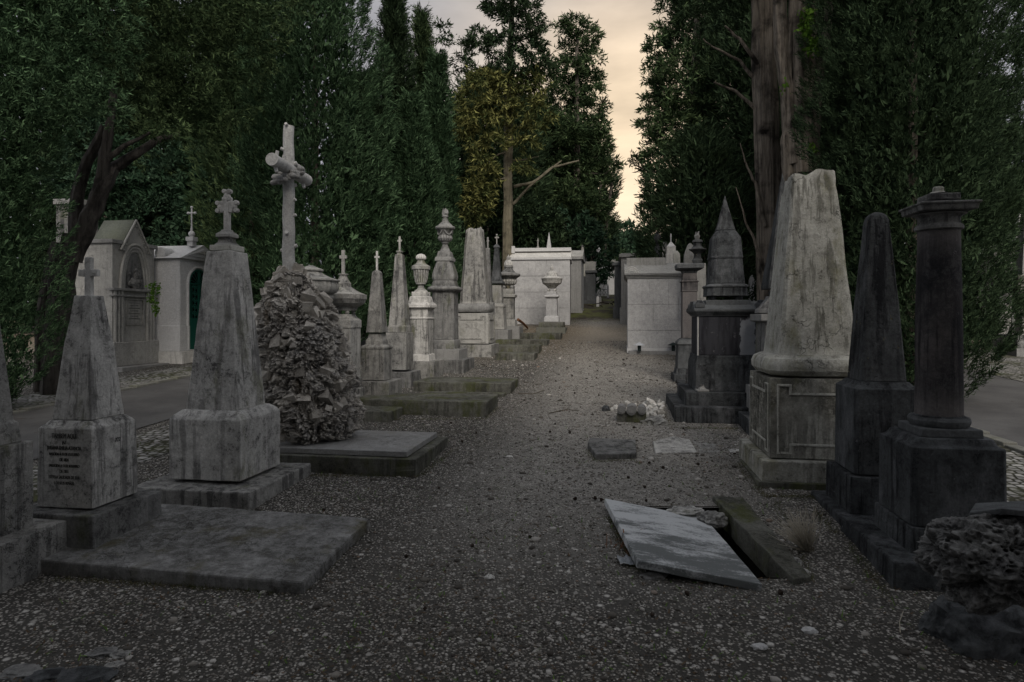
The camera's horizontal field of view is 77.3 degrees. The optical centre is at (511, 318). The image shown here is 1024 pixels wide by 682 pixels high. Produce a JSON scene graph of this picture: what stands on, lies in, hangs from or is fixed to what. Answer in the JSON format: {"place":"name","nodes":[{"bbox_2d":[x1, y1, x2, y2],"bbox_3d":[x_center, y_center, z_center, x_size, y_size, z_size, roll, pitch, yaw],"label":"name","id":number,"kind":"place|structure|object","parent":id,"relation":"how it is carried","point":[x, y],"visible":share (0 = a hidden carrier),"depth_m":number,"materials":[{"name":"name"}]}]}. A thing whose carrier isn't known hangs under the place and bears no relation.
{"place":"outdoors","nodes":[
{"label":"outdoors","id":0,"kind":"place"},
{"bbox_2d":[13,340,365,458],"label":"road","id":1,"kind":"structure","parent":0,"point":[166,400],"depth_m":8.92,"materials":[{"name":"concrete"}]},
{"bbox_2d":[12,335,367,409],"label":"pavement","id":2,"kind":"structure","parent":0,"point":[37,398],"depth_m":11.33,"materials":[{"name":"grey stone"}]},
{"bbox_2d":[33,376,360,501],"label":"pavement","id":3,"kind":"structure","parent":0,"point":[150,439],"depth_m":6.77,"materials":[{"name":"grey stone"}]},
{"bbox_2d":[0,295,1023,681],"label":"ground","id":4,"kind":"structure","parent":0,"point":[20,609],"depth_m":3.56,"materials":[{"name":"grey gravel"}]},
{"bbox_2d":[0,663,41,681],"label":"loose stone","id":5,"kind":"object","parent":4,"relation":"on","point":[20,671],"visible":0.84,"depth_m":2.80,"materials":[{"name":"stone"}]},
{"bbox_2d":[0,328,66,593],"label":"obelisk monument","id":6,"kind":"object","parent":4,"relation":"on","point":[28,542],"visible":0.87,"depth_m":3.75,"materials":[{"name":"grey stone"}]},
{"bbox_2d":[0,0,83,404],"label":"cypress","id":7,"kind":"object","parent":4,"relation":"on","point":[9,299],"visible":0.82,"depth_m":8.69,"materials":[{"name":"green plant"}]},
{"bbox_2d":[22,667,64,681],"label":"loose stone","id":8,"kind":"object","parent":4,"relation":"on","point":[48,674],"visible":0.73,"depth_m":2.77,"materials":[{"name":"stone"}]},
{"bbox_2d":[0,1,145,329],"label":"cypress","id":9,"kind":"object","parent":4,"relation":"on","point":[36,279],"visible":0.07,"depth_m":22.12,"materials":[{"name":"green plant"}]},
{"bbox_2d":[53,198,97,242],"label":"stone pier","id":10,"kind":"structure","parent":4,"relation":"on","point":[62,220],"depth_m":13.95,"materials":[{"name":"stone"}]},
{"bbox_2d":[55,665,118,681],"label":"loose stone","id":11,"kind":"object","parent":4,"relation":"on","point":[94,673],"visible":0.99,"depth_m":2.77,"materials":[{"name":"stone"}]},
{"bbox_2d":[33,257,161,548],"bbox_3d":[-2.825,0.532,4.277,0.614,1.880,0.616,0,0,9],"label":"obelisk monument","id":12,"kind":"object","parent":4,"relation":"on","point":[91,495],"visible":0.89,"depth_m":4.16,"materials":[{"name":"grey stone"}]},
{"bbox_2d":[85,647,117,658],"bbox_3d":[-1.903,1.555,2.970,0.135,0.028,0.093,0,0,0],"label":"loose stone","id":13,"kind":"object","parent":4,"relation":"on","point":[100,652],"visible":0.98,"depth_m":2.95,"materials":[{"name":"stone"}]},
{"bbox_2d":[31,0,193,282],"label":"cypress","id":14,"kind":"object","parent":4,"relation":"on","point":[136,72],"visible":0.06,"depth_m":23.02,"materials":[{"name":"green plant"}]},
{"bbox_2d":[75,220,169,371],"bbox_3d":[-8.339,-0.358,13.732,1.550,3.432,1.890,0,0,9],"label":"gothic tomb","id":15,"kind":"object","parent":4,"relation":"on","point":[120,252],"visible":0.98,"depth_m":13.29,"materials":[{"name":"grey stone"}]},
{"bbox_2d":[145,281,161,316],"bbox_3d":[-7.224,-0.382,12.895,0.311,0.732,0.249,0,0,-31],"label":"vine","id":16,"kind":"object","parent":15,"relation":"attached to","point":[151,300],"visible":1,"depth_m":12.89,"materials":[{"name":"green plant"}]},
{"bbox_2d":[30,115,274,247],"bbox_3d":[-11.672,-2.976,21.060,8.429,7.654,3.306,0,0,8],"label":"broadleaf tree","id":17,"kind":"object","parent":4,"relation":"on","point":[127,203],"visible":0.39,"depth_m":20.36,"materials":[{"name":"green plant"}]},
{"bbox_2d":[0,0,317,394],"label":"leaning tree","id":18,"kind":"object","parent":4,"relation":"on","point":[88,215],"visible":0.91,"depth_m":10.16,"materials":[{"name":"green plant"}]},
{"bbox_2d":[154,245,208,363],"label":"chapel","id":19,"kind":"structure","parent":4,"relation":"on","point":[178,272],"depth_m":14.12,"materials":[{"name":"white stone"}]},
{"bbox_2d":[189,270,202,348],"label":"door","id":20,"kind":"structure","parent":19,"relation":"in","point":[195,284],"depth_m":14.51,"materials":[{"name":"green metal"}]},
{"bbox_2d":[13,337,366,413],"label":"kerb","id":21,"kind":"structure","parent":4,"relation":"on","point":[29,408],"depth_m":10.58,"materials":[{"name":"stone"}]},
{"bbox_2d":[41,504,370,593],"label":"tomb slab","id":22,"kind":"structure","parent":4,"relation":"on","point":[254,550],"depth_m":3.92,"materials":[{"name":"grey stone"}]},
{"bbox_2d":[127,0,296,273],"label":"cypress","id":23,"kind":"object","parent":4,"relation":"on","point":[137,164],"visible":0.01,"depth_m":21.25,"materials":[{"name":"green plant"}]},
{"bbox_2d":[137,189,310,509],"bbox_3d":[-2.395,0.239,5.383,1.015,2.648,1.014,0,0,9],"label":"obelisk monument","id":24,"kind":"object","parent":4,"relation":"on","point":[224,438],"visible":0.84,"depth_m":5.20,"materials":[{"name":"grey stone"}]},
{"bbox_2d":[176,0,310,305],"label":"cypress","id":25,"kind":"object","parent":4,"relation":"on","point":[214,157],"visible":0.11,"depth_m":16.76,"materials":[{"name":"green plant"}]},
{"bbox_2d":[208,0,409,342],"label":"cypress","id":26,"kind":"object","parent":4,"relation":"on","point":[301,63],"visible":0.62,"depth_m":14.30,"materials":[{"name":"green plant"}]},
{"bbox_2d":[319,66,383,334],"bbox_3d":[-5.077,-4.068,22.025,4.153,9.738,4.205,0,0,0],"label":"cypress","id":27,"kind":"object","parent":4,"relation":"on","point":[361,98],"visible":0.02,"depth_m":21.28,"materials":[{"name":"green plant"}]},
{"bbox_2d":[280,430,447,476],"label":"tomb slab","id":28,"kind":"structure","parent":4,"relation":"on","point":[395,453],"depth_m":5.89,"materials":[{"name":"stone"}]},
{"bbox_2d":[254,263,365,444],"bbox_3d":[-2.025,0.356,6.436,1.106,1.822,1.041,0,0,0],"label":"rock grotto","id":29,"kind":"object","parent":28,"relation":"on","point":[310,377],"visible":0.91,"depth_m":6.09,"materials":[{"name":"grey stone"}]},
{"bbox_2d":[266,122,311,270],"bbox_3d":[-2.239,-1.170,6.420,0.343,1.550,0.812,0,0,0],"label":"log cross","id":30,"kind":"object","parent":29,"relation":"on","point":[289,167],"visible":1,"depth_m":6.37,"materials":[{"name":"stone"}]},
{"bbox_2d":[361,251,401,394],"bbox_3d":[-1.972,0.111,9.350,0.569,2.185,0.569,0,0,9],"label":"obelisk monument","id":31,"kind":"object","parent":4,"relation":"on","point":[376,364],"visible":0.85,"depth_m":9.23,"materials":[{"name":"grey stone"}]},
{"bbox_2d":[345,0,439,337],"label":"cypress","id":32,"kind":"object","parent":4,"relation":"on","point":[392,16],"visible":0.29,"depth_m":17.21,"materials":[{"name":"green plant"}]},
{"bbox_2d":[386,236,420,387],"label":"obelisk monument","id":33,"kind":"object","parent":4,"relation":"on","point":[399,335],"visible":0.72,"depth_m":10.92,"materials":[{"name":"grey stone"}]},
{"bbox_2d":[357,86,461,335],"bbox_3d":[-2.564,-2.481,16.671,3.175,7.105,3.255,0,0,0],"label":"cypress","id":34,"kind":"object","parent":4,"relation":"on","point":[413,145],"visible":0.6,"depth_m":16.18,"materials":[{"name":"green plant"}]},
{"bbox_2d":[393,0,454,255],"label":"cypress","id":35,"kind":"object","parent":4,"relation":"on","point":[422,31],"visible":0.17,"depth_m":18.79,"materials":[{"name":"green plant"}]},
{"bbox_2d":[408,254,443,378],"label":"urn monument","id":36,"kind":"object","parent":4,"relation":"on","point":[422,305],"visible":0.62,"depth_m":11.91,"materials":[{"name":"grey stone"}]},
{"bbox_2d":[361,392,497,416],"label":"tomb slab","id":37,"kind":"structure","parent":4,"relation":"on","point":[457,405],"depth_m":8.47,"materials":[{"name":"stone"}]},
{"bbox_2d":[332,250,366,396],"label":"urn monument","id":38,"kind":"object","parent":37,"relation":"on","point":[347,297],"visible":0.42,"depth_m":8.75,"materials":[{"name":"grey stone"}]},
{"bbox_2d":[362,406,402,422],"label":"tomb slab","id":39,"kind":"structure","parent":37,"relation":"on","point":[389,414],"depth_m":8.05,"materials":[{"name":"stone"}]},
{"bbox_2d":[305,265,339,298],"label":"urn monument","id":40,"kind":"object","parent":39,"relation":"on","point":[328,285],"visible":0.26,"depth_m":8.05,"materials":[{"name":"white stone"}]},
{"bbox_2d":[421,46,464,293],"bbox_3d":[-2.149,-3.442,18.409,1.958,8.845,2.066,0,0,43],"label":"cypress","id":41,"kind":"object","parent":4,"relation":"on","point":[438,89],"visible":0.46,"depth_m":18.20,"materials":[{"name":"green plant"}]},
{"bbox_2d":[428,208,473,373],"bbox_3d":[-1.362,-0.485,13.041,1.010,3.531,1.009,0,0,9],"label":"urn monument","id":42,"kind":"object","parent":4,"relation":"on","point":[444,289],"visible":0.81,"depth_m":12.82,"materials":[{"name":"grey stone"}]},
{"bbox_2d":[413,377,518,393],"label":"tomb slab","id":43,"kind":"structure","parent":4,"relation":"on","point":[480,384],"depth_m":10.29,"materials":[{"name":"stone"}]},
{"bbox_2d":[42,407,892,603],"bbox_3d":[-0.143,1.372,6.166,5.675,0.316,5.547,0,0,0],"label":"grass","id":44,"kind":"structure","parent":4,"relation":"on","point":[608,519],"depth_m":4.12,"materials":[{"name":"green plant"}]},
{"bbox_2d":[444,110,497,255],"bbox_3d":[-3.380,-4.824,30.088,5.862,10.024,5.656,0,0,0],"label":"cypress","id":45,"kind":"object","parent":4,"relation":"on","point":[463,163],"visible":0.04,"depth_m":28.84,"materials":[{"name":"green plant"}]},
{"bbox_2d":[451,220,501,297],"bbox_3d":[-2.376,-1.936,26.278,5.136,4.380,3.466,0,0,0],"label":"bush","id":46,"kind":"object","parent":4,"relation":"on","point":[485,236],"visible":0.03,"depth_m":25.83,"materials":[{"name":"green plant"}]},
{"bbox_2d":[458,227,498,356],"bbox_3d":[-0.920,-0.502,15.900,1.036,3.493,1.037,0,0,9],"label":"broken obelisk","id":47,"kind":"object","parent":4,"relation":"on","point":[476,321],"visible":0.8,"depth_m":15.58,"materials":[{"name":"grey stone"}]},
{"bbox_2d":[486,237,494,342],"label":"obelisk monument","id":48,"kind":"object","parent":4,"relation":"on","point":[488,260],"visible":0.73,"depth_m":18.13,"materials":[{"name":"grey stone"}]},
{"bbox_2d":[445,59,558,247],"bbox_3d":[-1.381,-6.984,33.009,7.968,13.087,7.902,0,0,0],"label":"cypress","id":49,"kind":"object","parent":4,"relation":"on","point":[548,184],"visible":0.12,"depth_m":31.71,"materials":[{"name":"green plant"}]},
{"bbox_2d":[492,234,511,339],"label":"obelisk monument","id":50,"kind":"object","parent":4,"relation":"on","point":[502,331],"visible":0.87,"depth_m":19.42,"materials":[{"name":"grey stone"}]},
{"bbox_2d":[455,184,554,284],"bbox_3d":[-0.998,-3.400,30.288,6.622,6.213,4.826,0,0,0],"label":"bush","id":51,"kind":"object","parent":4,"relation":"on","point":[518,209],"visible":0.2,"depth_m":29.42,"materials":[{"name":"green plant"}]},
{"bbox_2d":[433,0,578,288],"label":"tall tree","id":52,"kind":"object","parent":4,"relation":"on","point":[500,75],"visible":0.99,"depth_m":23.93,"materials":[{"name":"green plant"}]},
{"bbox_2d":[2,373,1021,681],"bbox_3d":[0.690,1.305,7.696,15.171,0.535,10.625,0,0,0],"label":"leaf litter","id":53,"kind":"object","parent":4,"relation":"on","point":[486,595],"visible":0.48,"depth_m":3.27,"materials":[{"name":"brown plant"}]},
{"bbox_2d":[501,255,522,338],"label":"urn monument","id":54,"kind":"object","parent":4,"relation":"on","point":[509,275],"visible":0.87,"depth_m":20.80,"materials":[{"name":"grey stone"}]},
{"bbox_2d":[9,409,1023,681],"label":"fallen needles","id":55,"kind":"object","parent":4,"relation":"on","point":[505,613],"visible":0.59,"depth_m":3.20,"materials":[{"name":"brown plant"}]},
{"bbox_2d":[495,352,537,360],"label":"tomb slab","id":56,"kind":"structure","parent":4,"relation":"on","point":[526,356],"depth_m":14.69,"materials":[{"name":"stone"}]},
{"bbox_2d":[499,344,541,353],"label":"tomb slab","id":57,"kind":"structure","parent":4,"relation":"on","point":[520,348],"depth_m":16.30,"materials":[{"name":"stone"}]},
{"bbox_2d":[495,339,549,345],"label":"tomb slab","id":58,"kind":"structure","parent":4,"relation":"on","point":[544,342],"depth_m":18.45,"materials":[{"name":"stone"}]},
{"bbox_2d":[37,422,1017,681],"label":"weeds","id":59,"kind":"object","parent":4,"relation":"on","point":[493,620],"visible":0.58,"depth_m":3.25,"materials":[{"name":"green plant"}]},
{"bbox_2d":[510,246,571,324],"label":"mausoleum","id":60,"kind":"structure","parent":4,"relation":"on","point":[531,266],"depth_m":24.45,"materials":[{"name":"white stone"}]},
{"bbox_2d":[520,333,562,339],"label":"tomb slab","id":61,"kind":"structure","parent":4,"relation":"on","point":[556,336],"depth_m":20.50,"materials":[{"name":"stone"}]},
{"bbox_2d":[497,202,592,259],"bbox_3d":[0.919,-2.950,31.182,6.286,5.331,4.156,0,0,0],"label":"bush","id":62,"kind":"object","parent":4,"relation":"on","point":[549,227],"visible":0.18,"depth_m":30.41,"materials":[{"name":"green plant"}]},
{"bbox_2d":[536,265,566,333],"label":"urn monument","id":63,"kind":"object","parent":4,"relation":"on","point":[551,279],"visible":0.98,"depth_m":22.66,"materials":[{"name":"stone"}]},
{"bbox_2d":[516,9,626,260],"bbox_3d":[3.451,-9.510,37.552,7.281,16.905,5.464,0,0,-25],"label":"cedar tree","id":64,"kind":"object","parent":4,"relation":"on","point":[575,183],"visible":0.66,"depth_m":37.54,"materials":[{"name":"green plant"}]},
{"bbox_2d":[571,250,585,312],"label":"mausoleum","id":65,"kind":"structure","parent":4,"relation":"on","point":[577,280],"depth_m":27.57,"materials":[{"name":"grey stone"}]},
{"bbox_2d":[537,203,620,290],"bbox_3d":[2.592,-3.311,33.139,6.223,5.222,4.693,0,0,0],"label":"bush","id":66,"kind":"object","parent":4,"relation":"on","point":[591,229],"visible":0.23,"depth_m":32.42,"materials":[{"name":"green plant"}]},
{"bbox_2d":[555,114,625,279],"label":"cypress","id":67,"kind":"object","parent":4,"relation":"on","point":[614,225],"visible":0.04,"depth_m":41.97,"materials":[{"name":"green plant"}]},
{"bbox_2d":[584,261,597,303],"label":"mausoleum","id":68,"kind":"structure","parent":4,"relation":"on","point":[590,288],"depth_m":31.43,"materials":[{"name":"stone"}]},
{"bbox_2d":[588,438,636,459],"bbox_3d":[1.061,1.356,6.621,0.531,0.118,0.679,0,0,0],"label":"stone block","id":69,"kind":"object","parent":4,"relation":"on","point":[603,448],"depth_m":6.49,"materials":[{"name":"grey stone"}]},
{"bbox_2d":[612,261,620,318],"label":"mausoleum","id":70,"kind":"structure","parent":4,"relation":"on","point":[616,266],"depth_m":25.97,"materials":[{"name":"stone"}]},
{"bbox_2d":[619,253,636,323],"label":"mausoleum","id":71,"kind":"structure","parent":4,"relation":"on","point":[623,307],"depth_m":24.48,"materials":[{"name":"grey stone"}]},
{"bbox_2d":[617,403,645,422],"bbox_3d":[1.510,1.202,8.083,0.365,0.236,0.277,0,0,12],"label":"carved fragment","id":72,"kind":"object","parent":4,"relation":"on","point":[630,414],"visible":0.87,"depth_m":7.98,"materials":[{"name":"stone"}]},
{"bbox_2d":[616,217,661,257],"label":"bush","id":73,"kind":"object","parent":4,"relation":"on","point":[629,236],"visible":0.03,"depth_m":49.27,"materials":[{"name":"green plant"}]},
{"bbox_2d":[624,257,681,354],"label":"mausoleum","id":74,"kind":"structure","parent":4,"relation":"on","point":[653,306],"depth_m":16.15,"materials":[{"name":"white stone"}]},
{"bbox_2d":[653,436,696,454],"bbox_3d":[1.710,1.365,6.801,0.425,0.086,0.769,0,0,8],"label":"stone slab","id":75,"kind":"object","parent":4,"relation":"on","point":[673,445],"depth_m":6.71,"materials":[{"name":"stone"}]},
{"bbox_2d":[622,0,740,248],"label":"cedar tree","id":76,"kind":"object","parent":4,"relation":"on","point":[657,127],"visible":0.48,"depth_m":24.06,"materials":[{"name":"green plant"}]},
{"bbox_2d":[671,263,704,382],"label":"column monument","id":77,"kind":"object","parent":4,"relation":"on","point":[689,281],"depth_m":11.40,"materials":[{"name":"stone"}]},
{"bbox_2d":[630,117,756,300],"bbox_3d":[6.278,-2.832,20.954,4.951,7.374,5.070,0,0,0],"label":"cypress","id":78,"kind":"object","parent":4,"relation":"on","point":[696,167],"visible":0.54,"depth_m":20.26,"materials":[{"name":"green plant"}]},
{"bbox_2d":[689,231,705,300],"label":"urn monument","id":79,"kind":"object","parent":4,"relation":"on","point":[697,249],"visible":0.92,"depth_m":13.36,"materials":[{"name":"grey stone"}]},
{"bbox_2d":[637,0,780,279],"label":"cypress","id":80,"kind":"object","parent":4,"relation":"on","point":[698,55],"visible":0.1,"depth_m":24.28,"materials":[{"name":"green plant"}]},
{"bbox_2d":[643,506,785,578],"bbox_3d":[1.210,1.847,4.330,0.858,0.795,1.221,0,0,0],"label":"grave pit","id":81,"kind":"object","parent":4,"relation":"on","point":[755,570],"visible":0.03,"depth_m":4.63,"materials":[{"name":"soil"}]},
{"bbox_2d":[604,499,761,590],"bbox_3d":[1.085,1.469,4.251,0.753,0.167,1.346,0,0,0],"label":"grave cover","id":82,"kind":"object","parent":81,"relation":"on","point":[665,541],"visible":0.92,"depth_m":4.05,"materials":[{"name":"white stone"}]},
{"bbox_2d":[666,506,703,516],"bbox_3d":[1.320,1.472,4.868,0.296,0.059,0.165,0,0,0],"label":"rubble","id":83,"kind":"object","parent":82,"relation":"on","point":[690,511],"visible":0.93,"depth_m":4.83,"materials":[{"name":"stone"}]},
{"bbox_2d":[697,510,727,530],"bbox_3d":[1.478,1.486,4.720,0.217,0.134,0.192,0,0,0],"label":"rubble","id":84,"kind":"object","parent":82,"relation":"on","point":[716,520],"visible":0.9,"depth_m":4.66,"materials":[{"name":"grey stone"}]},
{"bbox_2d":[666,196,765,423],"bbox_3d":[2.866,-0.101,8.618,1.450,3.090,1.449,0,0,9],"label":"pyramid monument","id":85,"kind":"object","parent":4,"relation":"on","point":[722,353],"visible":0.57,"depth_m":8.25,"materials":[{"name":"stone"}]},
{"bbox_2d":[653,0,788,313],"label":"tall tree","id":86,"kind":"object","parent":4,"relation":"on","point":[764,105],"visible":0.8,"depth_m":12.33,"materials":[{"name":"brown plant"}]},
{"bbox_2d":[738,173,784,434],"bbox_3d":[3.253,-0.106,7.700,0.977,3.278,0.975,0,0,9],"label":"obelisk monument","id":87,"kind":"object","parent":4,"relation":"on","point":[760,320],"visible":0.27,"depth_m":7.67,"materials":[{"name":"stone"}]},
{"bbox_2d":[712,496,811,584],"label":"grave kerb","id":88,"kind":"structure","parent":4,"relation":"on","point":[747,529],"depth_m":4.27,"materials":[{"name":"stone"}]},
{"bbox_2d":[692,0,837,299],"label":"cypress","id":89,"kind":"object","parent":4,"relation":"on","point":[745,120],"visible":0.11,"depth_m":22.43,"materials":[{"name":"green plant"}]},
{"bbox_2d":[699,0,837,181],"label":"tall tree","id":90,"kind":"object","parent":4,"relation":"on","point":[790,68],"visible":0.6,"depth_m":10.86,"materials":[{"name":"green plant"}]},
{"bbox_2d":[739,169,852,490],"bbox_3d":[2.710,0.096,5.860,1.116,2.900,1.115,0,0,9],"label":"broken obelisk","id":91,"kind":"object","parent":4,"relation":"on","point":[800,363],"visible":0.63,"depth_m":5.58,"materials":[{"name":"stone"}]},
{"bbox_2d":[768,504,827,552],"bbox_3d":[1.825,1.346,4.096,0.345,0.302,0.341,0,0,24],"label":"dry tuft","id":92,"kind":"object","parent":4,"relation":"on","point":[803,542],"visible":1,"depth_m":4.10,"materials":[{"name":"plant"}]},
{"bbox_2d":[776,0,931,251],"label":"cypress","id":93,"kind":"object","parent":4,"relation":"on","point":[821,133],"depth_m":16.49,"materials":[{"name":"green plant"}]},
{"bbox_2d":[811,212,913,524],"bbox_3d":[2.746,0.394,4.827,0.734,2.384,0.734,0,0,9],"label":"obelisk monument","id":94,"kind":"object","parent":4,"relation":"on","point":[874,394],"visible":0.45,"depth_m":4.70,"materials":[{"name":"stone"}]},
{"bbox_2d":[818,0,925,336],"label":"cypress","id":95,"kind":"object","parent":4,"relation":"on","point":[838,107],"visible":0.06,"depth_m":11.53,"materials":[{"name":"green plant"}]},
{"bbox_2d":[788,0,1023,400],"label":"cypress","id":96,"kind":"object","parent":4,"relation":"on","point":[924,19],"visible":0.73,"depth_m":9.11,"materials":[{"name":"green plant"}]},
{"bbox_2d":[822,0,1023,364],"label":"cypress","id":97,"kind":"object","parent":4,"relation":"on","point":[1013,134],"visible":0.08,"depth_m":12.15,"materials":[{"name":"green plant"}]},
{"bbox_2d":[841,186,1006,591],"bbox_3d":[2.644,0.410,3.965,0.869,2.451,0.868,0,0,9],"label":"column monument","id":98,"kind":"object","parent":4,"relation":"on","point":[939,457],"depth_m":3.85,"materials":[{"name":"stone"}]},
{"bbox_2d":[917,594,1023,663],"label":"boulder","id":99,"kind":"object","parent":4,"relation":"on","point":[957,628],"visible":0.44,"depth_m":2.97,"materials":[{"name":"stone"}]},
{"bbox_2d":[939,71,1023,245],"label":"cypress","id":100,"kind":"object","parent":4,"relation":"on","point":[989,219],"visible":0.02,"depth_m":31.14,"materials":[{"name":"green plant"}]},
{"bbox_2d":[970,426,1023,454],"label":"kerb","id":101,"kind":"structure","parent":4,"relation":"on","point":[1011,445],"depth_m":6.80,"materials":[{"name":"stone"}]},
{"bbox_2d":[971,0,1023,197],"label":"cedar tree","id":102,"kind":"object","parent":4,"relation":"on","point":[1005,59],"visible":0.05,"depth_m":14.89,"materials":[{"name":"green plant"}]},
{"bbox_2d":[993,208,1023,356],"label":"mausoleum","id":103,"kind":"structure","parent":4,"relation":"on","point":[1019,351],"depth_m":15.66,"materials":[{"name":"grey stone"}]},
{"bbox_2d":[3,0,1023,277],"label":"sky","id":104,"kind":"structure","parent":0,"point":[625,23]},
{"bbox_2d":[912,513,1023,615],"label":"porous rock","id":105,"kind":"object","parent":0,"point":[974,564],"visible":0.99,"depth_m":2.67,"materials":[{"name":"grey stone"}]},
{"bbox_2d":[969,501,1023,515],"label":"broken plate","id":106,"kind":"object","parent":105,"relation":"on","point":[1015,508],"visible":0.86,"depth_m":2.84,"materials":[{"name":"stone"}]},
{"bbox_2d":[964,369,1023,446],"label":"road","id":107,"kind":"structure","parent":0,"point":[994,406],"depth_m":8.92,"materials":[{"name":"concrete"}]},
{"bbox_2d":[964,351,1023,381],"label":"pavement","id":108,"kind":"structure","parent":0,"point":[1014,370],"depth_m":13.45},
{"bbox_2d":[997,444,1023,501],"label":"pavement","id":109,"kind":"structure","parent":0,"point":[1015,473],"depth_m":5.76,"materials":[{"name":"stone"}]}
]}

